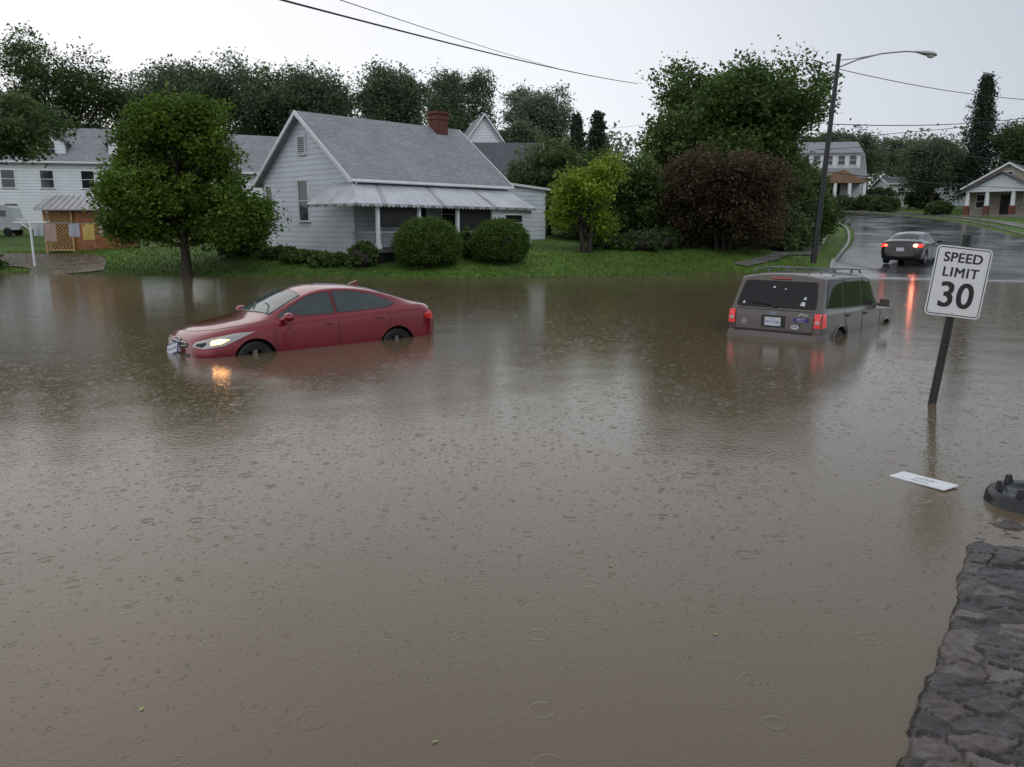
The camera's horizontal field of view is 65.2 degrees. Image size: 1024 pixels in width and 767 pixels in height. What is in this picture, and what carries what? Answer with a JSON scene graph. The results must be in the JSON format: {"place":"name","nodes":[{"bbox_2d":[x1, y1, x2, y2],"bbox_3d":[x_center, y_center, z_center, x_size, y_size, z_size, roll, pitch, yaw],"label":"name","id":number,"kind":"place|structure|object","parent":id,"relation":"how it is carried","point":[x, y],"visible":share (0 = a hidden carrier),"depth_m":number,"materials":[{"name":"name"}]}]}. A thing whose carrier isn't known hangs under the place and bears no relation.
{"place":"outdoors","nodes":[
{"label":"outdoors","id":0,"kind":"place"},
{"bbox_2d":[0,253,105,273],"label":"driveway","id":1,"kind":"structure","parent":0,"point":[52,259],"depth_m":36.77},
{"bbox_2d":[340,0,554,67],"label":"utility wire","id":2,"kind":"object","parent":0,"point":[430,29],"visible":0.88,"depth_m":27.48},
{"bbox_2d":[280,0,637,83],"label":"utility wire","id":3,"kind":"object","parent":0,"point":[306,6],"visible":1,"depth_m":22.27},
{"bbox_2d":[0,272,1023,766],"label":"water","id":4,"kind":"structure","parent":0,"point":[594,522],"depth_m":5.57,"materials":[{"name":"brown liquid"}]},
{"bbox_2d":[167,280,432,357],"bbox_3d":[-3.739,-1.059,14.408,4.688,1.500,2.200,-9,14,-40],"label":"red sedan","id":5,"kind":"object","parent":4,"relation":"in","point":[305,316],"visible":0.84,"depth_m":13.71,"materials":[{"name":"paint"}]},
{"bbox_2d":[726,266,894,341],"bbox_3d":[6.359,-1.477,16.629,2.280,1.876,4.915,9,12,39],"label":"suv","id":6,"kind":"object","parent":4,"relation":"in","point":[825,304],"visible":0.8,"depth_m":14.98,"materials":[{"name":"beige paint"}]},
{"bbox_2d":[889,471,958,490],"bbox_3d":[3.345,0.790,6.518,0.205,0.010,0.475,-8,12,-30],"label":"floating board","id":7,"kind":"object","parent":4,"relation":"on","point":[924,481],"visible":1,"depth_m":6.50,"materials":[{"name":"white wood"}]},
{"bbox_2d":[983,474,1023,513],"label":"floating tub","id":8,"kind":"object","parent":4,"relation":"on","point":[1007,493],"visible":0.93,"depth_m":5.97,"materials":[{"name":"black plastic"}]},
{"bbox_2d":[0,206,1023,278],"bbox_3d":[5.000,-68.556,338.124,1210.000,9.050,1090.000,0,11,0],"label":"ground","id":9,"kind":"structure","parent":0,"point":[826,255],"depth_m":36.10,"materials":[{"name":"green plant"}]},
{"bbox_2d":[0,205,31,235],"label":"parked van","id":10,"kind":"object","parent":9,"relation":"on","point":[9,215],"visible":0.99,"depth_m":53.44,"materials":[{"name":"white metal"}]},
{"bbox_2d":[13,219,46,266],"bbox_3d":[-21.600,-6.162,36.090,1.500,2.450,0.095,0,11,0],"label":"clothesline post","id":11,"kind":"object","parent":9,"relation":"on","point":[30,228],"visible":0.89,"depth_m":35.94,"materials":[{"name":"white metal"}]},
{"bbox_2d":[47,222,98,223],"bbox_3d":[-20.361,-7.496,37.378,1.022,0.109,4.669,9,14,37],"label":"clothesline","id":12,"kind":"object","parent":11,"relation":"attached to","point":[70,223],"visible":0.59,"depth_m":37.14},
{"bbox_2d":[33,224,43,235],"bbox_3d":[-21.599,-7.004,36.534,0.400,0.565,0.093,-4,12,-20],"label":"hanging laundry","id":13,"kind":"object","parent":12,"relation":"hanging from","point":[38,230],"visible":0.98,"depth_m":36.54,"materials":[{"name":"white fabric"}]},
{"bbox_2d":[43,224,56,241],"bbox_3d":[-21.200,-6.920,36.755,0.500,0.815,0.093,-4,12,-20],"label":"hanging laundry","id":14,"kind":"object","parent":12,"relation":"hanging from","point":[49,232],"visible":1,"depth_m":36.75,"materials":[{"name":"pink fabric"}]},
{"bbox_2d":[68,224,79,236],"bbox_3d":[-20.399,-7.135,37.324,0.450,0.615,0.093,-4,12,-20],"label":"hanging laundry","id":15,"kind":"object","parent":12,"relation":"hanging from","point":[74,230],"visible":1,"depth_m":37.33,"materials":[{"name":"fabric"}]},
{"bbox_2d":[82,224,94,239],"bbox_3d":[-20.099,-7.197,38.025,0.500,0.765,0.093,-4,12,-20],"label":"hanging laundry","id":16,"kind":"object","parent":12,"relation":"hanging from","point":[88,232],"visible":0.92,"depth_m":38.02,"materials":[{"name":"yellow fabric"}]},
{"bbox_2d":[0,89,83,167],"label":"broadleaf tree","id":17,"kind":"object","parent":9,"relation":"on","point":[28,126],"visible":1,"depth_m":44.85,"materials":[{"name":"green plant"}]},
{"bbox_2d":[0,128,135,226],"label":"house","id":18,"kind":"structure","parent":9,"relation":"on","point":[26,188],"depth_m":64.49,"materials":[{"name":"grey"}]},
{"bbox_2d":[0,169,16,187],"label":"window","id":19,"kind":"structure","parent":18,"relation":"in","point":[7,176],"depth_m":63.63,"materials":[{"name":"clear glass"}]},
{"bbox_2d":[39,170,55,188],"bbox_3d":[-37.311,-16.395,64.271,1.154,1.480,0.110,-3,12,-14],"label":"window","id":20,"kind":"structure","parent":18,"relation":"in","point":[47,181],"depth_m":64.30,"materials":[{"name":"clear glass"}]},
{"bbox_2d":[80,170,95,188],"bbox_3d":[-34.400,-16.535,64.983,1.154,1.480,0.110,-3,12,-14],"label":"window","id":21,"kind":"structure","parent":18,"relation":"in","point":[85,175],"depth_m":64.98,"materials":[{"name":"clear glass"}]},
{"bbox_2d":[0,20,136,128],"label":"broadleaf tree","id":22,"kind":"object","parent":9,"relation":"on","point":[34,70],"visible":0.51,"depth_m":69.91,"materials":[{"name":"green plant"}]},
{"bbox_2d":[33,194,138,252],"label":"garden shed","id":23,"kind":"structure","parent":9,"relation":"on","point":[66,209],"depth_m":39.65,"materials":[{"name":"orange wood"}]},
{"bbox_2d":[103,62,188,126],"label":"broadleaf tree","id":24,"kind":"object","parent":9,"relation":"on","point":[135,92],"visible":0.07,"depth_m":73.40,"materials":[{"name":"green plant"}]},
{"bbox_2d":[78,80,291,275],"bbox_3d":[-13.465,-8.101,32.882,7.991,7.896,8.080,-4,12,-21],"label":"broadleaf tree","id":25,"kind":"object","parent":9,"relation":"on","point":[151,192],"visible":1,"depth_m":31.11,"materials":[{"name":"green plant"}]},
{"bbox_2d":[136,46,270,134],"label":"broadleaf tree","id":26,"kind":"object","parent":9,"relation":"on","point":[187,78],"visible":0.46,"depth_m":70.08,"materials":[{"name":"green plant"}]},
{"bbox_2d":[216,240,269,257],"bbox_3d":[-12.264,-6.291,36.503,2.628,1.177,1.769,0,11,0],"label":"garden shrub","id":27,"kind":"object","parent":9,"relation":"on","point":[248,251],"visible":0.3,"depth_m":36.05,"materials":[{"name":"green plant"}]},
{"bbox_2d":[211,134,277,198],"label":"house","id":28,"kind":"structure","parent":9,"relation":"on","point":[257,148],"depth_m":51.29,"materials":[{"name":"grey"}]},
{"bbox_2d":[250,244,299,259],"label":"garden shrub","id":29,"kind":"object","parent":9,"relation":"on","point":[271,252],"visible":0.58,"depth_m":35.15,"materials":[{"name":"green plant"}]},
{"bbox_2d":[231,58,320,136],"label":"broadleaf tree","id":30,"kind":"object","parent":9,"relation":"on","point":[263,130],"visible":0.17,"depth_m":77.29,"materials":[{"name":"green plant"}]},
{"bbox_2d":[279,248,323,263],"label":"garden shrub","id":31,"kind":"object","parent":9,"relation":"on","point":[301,256],"visible":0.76,"depth_m":34.08,"materials":[{"name":"green plant"}]},
{"bbox_2d":[254,55,359,134],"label":"broadleaf tree","id":32,"kind":"object","parent":9,"relation":"on","point":[306,90],"visible":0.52,"depth_m":74.27,"materials":[{"name":"green plant"}]},
{"bbox_2d":[306,250,351,267],"bbox_3d":[-7.617,-5.204,33.523,2.106,0.793,1.395,0,11,0],"label":"garden shrub","id":33,"kind":"object","parent":9,"relation":"on","point":[328,259],"visible":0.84,"depth_m":33.17,"materials":[{"name":"green plant"}]},
{"bbox_2d":[343,240,378,267],"bbox_3d":[-6.256,-5.310,33.075,1.557,1.231,1.339,0,11,0],"label":"garden shrub","id":34,"kind":"object","parent":9,"relation":"on","point":[363,253],"visible":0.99,"depth_m":32.81,"materials":[{"name":"green plant"}]},
{"bbox_2d":[338,54,437,125],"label":"broadleaf tree","id":35,"kind":"object","parent":9,"relation":"on","point":[389,94],"visible":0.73,"depth_m":70.02,"materials":[{"name":"green plant"}]},
{"bbox_2d":[252,110,550,263],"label":"house","id":36,"kind":"structure","parent":9,"relation":"on","point":[342,183],"depth_m":37.13,"materials":[{"name":"white"}]},
{"bbox_2d":[265,185,274,217],"bbox_3d":[-11.835,-8.856,39.090,0.754,1.580,0.110,10,15,42],"label":"window","id":37,"kind":"structure","parent":36,"relation":"in","point":[268,187],"depth_m":38.98,"materials":[{"name":"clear glass"}]},
{"bbox_2d":[296,179,310,221],"bbox_3d":[-9.677,-8.465,37.116,1.004,1.930,0.110,10,15,42],"label":"window","id":38,"kind":"structure","parent":36,"relation":"in","point":[302,184],"depth_m":37.15,"materials":[{"name":"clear glass"}]},
{"bbox_2d":[441,208,455,226],"bbox_3d":[-3.049,-8.162,38.674,0.110,1.380,1.054,10,15,42],"label":"window","id":39,"kind":"structure","parent":36,"relation":"in","point":[449,214],"depth_m":38.75,"materials":[{"name":"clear glass"}]},
{"bbox_2d":[504,214,523,226],"bbox_3d":[0.100,-7.863,39.224,0.110,0.880,1.454,10,15,42],"label":"window","id":40,"kind":"structure","parent":36,"relation":"in","point":[520,217],"depth_m":39.38,"materials":[{"name":"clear glass"}]},
{"bbox_2d":[389,214,467,266],"bbox_3d":[-3.521,-5.860,33.141,3.051,2.250,3.090,-11,16,-44],"label":"round shrub","id":41,"kind":"object","parent":9,"relation":"on","point":[430,240],"visible":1,"depth_m":32.27,"materials":[{"name":"green plant"}]},
{"bbox_2d":[422,58,504,133],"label":"broadleaf tree","id":42,"kind":"object","parent":9,"relation":"on","point":[453,89],"visible":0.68,"depth_m":86.42,"materials":[{"name":"green plant"}]},
{"bbox_2d":[460,226,474,257],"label":"garden shrub","id":43,"kind":"object","parent":9,"relation":"on","point":[465,233],"visible":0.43,"depth_m":34.74,"materials":[{"name":"green plant"}]},
{"bbox_2d":[464,113,504,142],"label":"house","id":44,"kind":"structure","parent":9,"relation":"on","point":[481,128],"depth_m":70.98,"materials":[{"name":"grey"}]},
{"bbox_2d":[467,217,532,262],"bbox_3d":[-0.532,-6.061,34.058,2.902,2.071,2.702,0,11,0],"label":"round shrub","id":45,"kind":"object","parent":9,"relation":"on","point":[503,239],"visible":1,"depth_m":33.32,"materials":[{"name":"green plant"}]},
{"bbox_2d":[472,142,543,179],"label":"house","id":46,"kind":"structure","parent":9,"relation":"on","point":[497,155],"depth_m":60.91,"materials":[{"name":"grey"}]},
{"bbox_2d":[491,112,555,154],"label":"broadleaf tree","id":47,"kind":"object","parent":9,"relation":"on","point":[517,132],"visible":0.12,"depth_m":71.92,"materials":[{"name":"green plant"}]},
{"bbox_2d":[491,78,583,156],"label":"broadleaf tree","id":48,"kind":"object","parent":9,"relation":"on","point":[539,108],"visible":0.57,"depth_m":82.49,"materials":[{"name":"green plant"}]},
{"bbox_2d":[502,132,591,234],"bbox_3d":[2.106,-11.562,47.549,6.699,6.042,5.747,0,11,0],"label":"broadleaf tree","id":49,"kind":"object","parent":9,"relation":"on","point":[544,165],"visible":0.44,"depth_m":46.58,"materials":[{"name":"green plant"}]},
{"bbox_2d":[567,110,590,156],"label":"conifer tree","id":50,"kind":"object","parent":9,"relation":"on","point":[576,129],"visible":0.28,"depth_m":72.57,"materials":[{"name":"green plant"}]},
{"bbox_2d":[542,145,634,252],"bbox_3d":[3.420,-8.223,36.711,4.201,5.012,4.643,0,11,0],"label":"broadleaf tree","id":51,"kind":"object","parent":9,"relation":"on","point":[578,203],"visible":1,"depth_m":35.98,"materials":[{"name":"green plant"}]},
{"bbox_2d":[183,120,994,189],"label":"wood","id":52,"kind":"object","parent":9,"relation":"on","point":[625,149],"depth_m":149.68,"materials":[{"name":"green plant"}]},
{"bbox_2d":[551,182,638,239],"bbox_3d":[4.634,-9.772,44.545,5.222,4.116,5.176,0,11,0],"label":"broadleaf tree","id":53,"kind":"object","parent":9,"relation":"on","point":[574,232],"visible":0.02,"depth_m":44.19,"materials":[{"name":"green plant"}]},
{"bbox_2d":[585,110,612,156],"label":"conifer tree","id":54,"kind":"object","parent":9,"relation":"on","point":[597,135],"visible":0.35,"depth_m":74.42,"materials":[{"name":"green plant"}]},
{"bbox_2d":[565,144,632,173],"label":"broadleaf tree","id":55,"kind":"object","parent":9,"relation":"on","point":[594,154],"visible":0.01,"depth_m":49.09,"materials":[{"name":"green plant"}]},
{"bbox_2d":[586,232,630,249],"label":"garden shrub","id":56,"kind":"object","parent":9,"relation":"on","point":[615,241],"visible":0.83,"depth_m":37.83,"materials":[{"name":"green plant"}]},
{"bbox_2d":[591,147,682,234],"bbox_3d":[6.179,-9.185,40.279,4.748,5.113,4.765,0,11,0],"label":"broadleaf tree","id":57,"kind":"object","parent":9,"relation":"on","point":[639,186],"visible":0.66,"depth_m":39.35,"materials":[{"name":"green plant"}]},
{"bbox_2d":[618,228,667,251],"bbox_3d":[6.197,-6.842,38.328,2.514,1.191,1.678,0,11,0],"label":"garden shrub","id":58,"kind":"object","parent":9,"relation":"on","point":[640,240],"visible":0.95,"depth_m":37.91,"materials":[{"name":"green plant"}]},
{"bbox_2d":[624,168,683,231],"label":"broadleaf tree","id":59,"kind":"object","parent":9,"relation":"on","point":[639,228],"visible":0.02,"depth_m":44.01,"materials":[{"name":"green plant"}]},
{"bbox_2d":[647,225,683,249],"bbox_3d":[7.313,-7.050,38.893,2.044,1.331,1.792,0,11,0],"label":"garden shrub","id":60,"kind":"object","parent":9,"relation":"on","point":[672,236],"visible":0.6,"depth_m":38.47,"materials":[{"name":"green plant"}]},
{"bbox_2d":[684,212,741,244],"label":"broadleaf tree","id":61,"kind":"object","parent":9,"relation":"on","point":[700,240],"visible":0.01,"depth_m":42.67,"materials":[{"name":"green plant"}]},
{"bbox_2d":[643,140,815,253],"bbox_3d":[10.200,-8.914,39.054,7.851,5.461,7.380,0,11,0],"label":"broadleaf tree","id":62,"kind":"object","parent":9,"relation":"on","point":[716,193],"visible":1,"depth_m":37.34,"materials":[{"name":"brown plant"}]},
{"bbox_2d":[628,34,850,175],"bbox_3d":[12.642,-14.004,47.036,11.951,11.320,11.502,0,11,0],"label":"broadleaf tree","id":63,"kind":"object","parent":9,"relation":"on","point":[769,124],"visible":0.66,"depth_m":44.10,"materials":[{"name":"green plant"}]},
{"bbox_2d":[759,232,799,251],"bbox_3d":[13.429,-7.065,40.211,2.003,1.070,1.547,0,11,0],"label":"garden shrub","id":64,"kind":"object","parent":9,"relation":"on","point":[788,245],"visible":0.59,"depth_m":39.79,"materials":[{"name":"green plant"}]},
{"bbox_2d":[747,196,814,246],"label":"broadleaf tree","id":65,"kind":"object","parent":9,"relation":"on","point":[798,226],"visible":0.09,"depth_m":40.86,"materials":[{"name":"green plant"}]},
{"bbox_2d":[769,165,823,249],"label":"broadleaf tree","id":66,"kind":"object","parent":9,"relation":"on","point":[807,201],"visible":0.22,"depth_m":44.03,"materials":[{"name":"green plant"}]},
{"bbox_2d":[796,145,821,171],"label":"broadleaf tree","id":67,"kind":"object","parent":9,"relation":"on","point":[810,163],"depth_m":59.30,"materials":[{"name":"green plant"}]},
{"bbox_2d":[789,155,831,198],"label":"broadleaf tree","id":68,"kind":"object","parent":9,"relation":"on","point":[801,157],"visible":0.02,"depth_m":53.57,"materials":[{"name":"green plant"}]},
{"bbox_2d":[795,161,850,244],"bbox_3d":[17.660,-10.805,48.962,5.251,5.283,5.513,0,11,0],"label":"broadleaf tree","id":69,"kind":"object","parent":9,"relation":"on","point":[831,215],"visible":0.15,"depth_m":47.63,"materials":[{"name":"green plant"}]},
{"bbox_2d":[783,142,867,209],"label":"house","id":70,"kind":"structure","parent":9,"relation":"on","point":[844,159],"depth_m":97.64,"materials":[{"name":"grey"}]},
{"bbox_2d":[812,155,820,165],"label":"window","id":71,"kind":"structure","parent":70,"relation":"in","point":[818,158],"depth_m":97.83,"materials":[{"name":"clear glass"}]},
{"bbox_2d":[828,155,833,165],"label":"window","id":72,"kind":"structure","parent":70,"relation":"in","point":[830,163],"depth_m":97.68,"materials":[{"name":"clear glass"}]},
{"bbox_2d":[830,184,839,195],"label":"door","id":73,"kind":"structure","parent":70,"relation":"in","point":[838,185],"depth_m":98.03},
{"bbox_2d":[836,155,845,165],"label":"window","id":74,"kind":"structure","parent":70,"relation":"in","point":[841,159],"depth_m":97.57,"materials":[{"name":"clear glass"}]},
{"bbox_2d":[848,155,857,165],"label":"window","id":75,"kind":"structure","parent":70,"relation":"in","point":[852,158],"depth_m":97.40,"materials":[{"name":"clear glass"}]},
{"bbox_2d":[815,134,1023,149],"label":"utility wire","id":76,"kind":"object","parent":70,"relation":"attached to","point":[897,144],"visible":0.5,"depth_m":95.90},
{"bbox_2d":[796,125,864,148],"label":"broadleaf tree","id":77,"kind":"object","parent":9,"relation":"on","point":[822,136],"visible":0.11,"depth_m":115.46,"materials":[{"name":"green plant"}]},
{"bbox_2d":[826,193,855,209],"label":"hedge","id":78,"kind":"object","parent":9,"relation":"on","point":[847,202],"visible":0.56,"depth_m":94.91,"materials":[{"name":"green plant"}]},
{"bbox_2d":[835,124,892,176],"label":"broadleaf tree","id":79,"kind":"object","parent":9,"relation":"on","point":[874,156],"visible":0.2,"depth_m":123.63,"materials":[{"name":"green plant"}]},
{"bbox_2d":[853,194,879,209],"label":"hedge","id":80,"kind":"object","parent":9,"relation":"on","point":[862,201],"visible":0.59,"depth_m":94.58,"materials":[{"name":"green plant"}]},
{"bbox_2d":[810,51,936,262],"bbox_3d":[15.633,-9.501,34.818,4.285,9.520,0.360,3,11,-1],"label":"street lamp","id":81,"kind":"object","parent":9,"relation":"on","point":[817,228],"visible":0.98,"depth_m":34.59,"materials":[{"name":"grey metal"}]},
{"bbox_2d":[593,74,832,129],"bbox_3d":[9.930,-15.924,46.798,0.020,0.856,27.163,-3,12,-16],"label":"utility wire","id":82,"kind":"object","parent":81,"relation":"attached to","point":[735,104],"visible":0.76,"depth_m":39.69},
{"bbox_2d":[828,172,1023,188],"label":"utility wire","id":83,"kind":"object","parent":81,"relation":"attached to","point":[916,181],"visible":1,"depth_m":39.87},
{"bbox_2d":[832,134,1021,161],"bbox_3d":[29.880,-13.142,46.330,40.194,0.749,0.040,-8,14,-36],"label":"utility wire","id":84,"kind":"object","parent":81,"relation":"attached to","point":[922,149],"visible":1,"depth_m":39.07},
{"bbox_2d":[833,118,1022,125],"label":"utility wire","id":85,"kind":"object","parent":81,"relation":"attached to","point":[922,125],"visible":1,"depth_m":38.34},
{"bbox_2d":[839,69,1023,99],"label":"utility wire","id":86,"kind":"object","parent":81,"relation":"attached to","point":[926,87],"visible":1,"depth_m":37.26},
{"bbox_2d":[859,186,900,196],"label":"hedge","id":87,"kind":"object","parent":9,"relation":"on","point":[881,191],"visible":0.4,"depth_m":97.70,"materials":[{"name":"green plant"}]},
{"bbox_2d":[867,194,901,211],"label":"hedge","id":88,"kind":"object","parent":9,"relation":"on","point":[884,203],"visible":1,"depth_m":89.53,"materials":[{"name":"green plant"}]},
{"bbox_2d":[869,133,941,176],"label":"broadleaf tree","id":89,"kind":"object","parent":9,"relation":"on","point":[892,157],"visible":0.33,"depth_m":133.12,"materials":[{"name":"green plant"}]},
{"bbox_2d":[871,177,966,205],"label":"outbuilding","id":90,"kind":"structure","parent":9,"relation":"on","point":[884,183],"depth_m":110.08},
{"bbox_2d":[901,190,941,208],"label":"hedge","id":91,"kind":"object","parent":9,"relation":"on","point":[912,201],"visible":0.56,"depth_m":97.74,"materials":[{"name":"green plant"}]},
{"bbox_2d":[887,132,977,204],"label":"broadleaf tree","id":92,"kind":"object","parent":9,"relation":"on","point":[922,166],"visible":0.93,"depth_m":93.14,"materials":[{"name":"green plant"}]},
{"bbox_2d":[842,210,1023,236],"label":"kerb","id":93,"kind":"structure","parent":9,"relation":"on","point":[1008,230],"depth_m":72.72,"materials":[{"name":"concrete"}]},
{"bbox_2d":[922,200,955,214],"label":"hedge","id":94,"kind":"object","parent":9,"relation":"on","point":[940,207],"visible":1,"depth_m":82.01,"materials":[{"name":"green plant"}]},
{"bbox_2d":[925,235,992,403],"bbox_3d":[4.960,-0.204,9.280,0.600,3.000,0.055,8,10,7],"label":"speed limit sign","id":95,"kind":"object","parent":9,"relation":"on","point":[958,282],"visible":0.95,"depth_m":9.11,"materials":[{"name":"silver metal"}]},
{"bbox_2d":[896,514,1023,766],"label":"stone bank","id":96,"kind":"structure","parent":9,"relation":"on","point":[968,711],"depth_m":3.65,"materials":[{"name":"grey stone"}]},
{"bbox_2d":[933,71,1009,202],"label":"conifer tree","id":97,"kind":"object","parent":9,"relation":"on","point":[984,111],"visible":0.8,"depth_m":92.31,"materials":[{"name":"green plant"}]},
{"bbox_2d":[957,162,1023,217],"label":"house","id":98,"kind":"structure","parent":9,"relation":"on","point":[990,200],"depth_m":78.19,"materials":[{"name":"beige"}]},
{"bbox_2d":[975,194,990,207],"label":"window","id":99,"kind":"structure","parent":98,"relation":"in","point":[980,198],"depth_m":80.37,"materials":[{"name":"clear glass"}]},
{"bbox_2d":[999,194,1010,214],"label":"door","id":100,"kind":"structure","parent":98,"relation":"in","point":[1005,199],"depth_m":79.01,"materials":[{"name":"black wood"}]},
{"bbox_2d":[982,115,1023,170],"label":"broadleaf tree","id":101,"kind":"object","parent":9,"relation":"on","point":[1014,143],"visible":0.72,"depth_m":90.76,"materials":[{"name":"green plant"}]},
{"bbox_2d":[0,0,1023,188],"label":"sky","id":102,"kind":"structure","parent":0,"point":[610,39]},
{"bbox_2d":[734,235,827,265],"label":"sidewalk","id":103,"kind":"structure","parent":0,"point":[777,255],"depth_m":37.33,"materials":[{"name":"concrete"}]},
{"bbox_2d":[804,121,1021,140],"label":"utility wire","id":104,"kind":"object","parent":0,"point":[917,131],"visible":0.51,"depth_m":94.17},
{"bbox_2d":[833,212,1023,281],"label":"road","id":105,"kind":"structure","parent":0,"point":[872,234],"depth_m":46.74,"materials":[{"name":"grey asphalt"}]},
{"bbox_2d":[829,223,849,267],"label":"kerb","id":106,"kind":"structure","parent":105,"relation":"on","point":[838,256],"depth_m":43.97,"materials":[{"name":"concrete"}]},
{"bbox_2d":[881,231,942,263],"bbox_3d":[18.949,-6.450,37.867,2.200,1.471,4.617,9,14,38],"label":"dark sedan","id":107,"kind":"object","parent":105,"relation":"on","point":[921,247],"visible":0.92,"depth_m":36.36,"materials":[{"name":"black paint"}]},
{"bbox_2d":[851,210,1023,227],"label":"sidewalk","id":108,"kind":"structure","parent":0,"point":[1006,223],"depth_m":73.74,"materials":[{"name":"concrete"}]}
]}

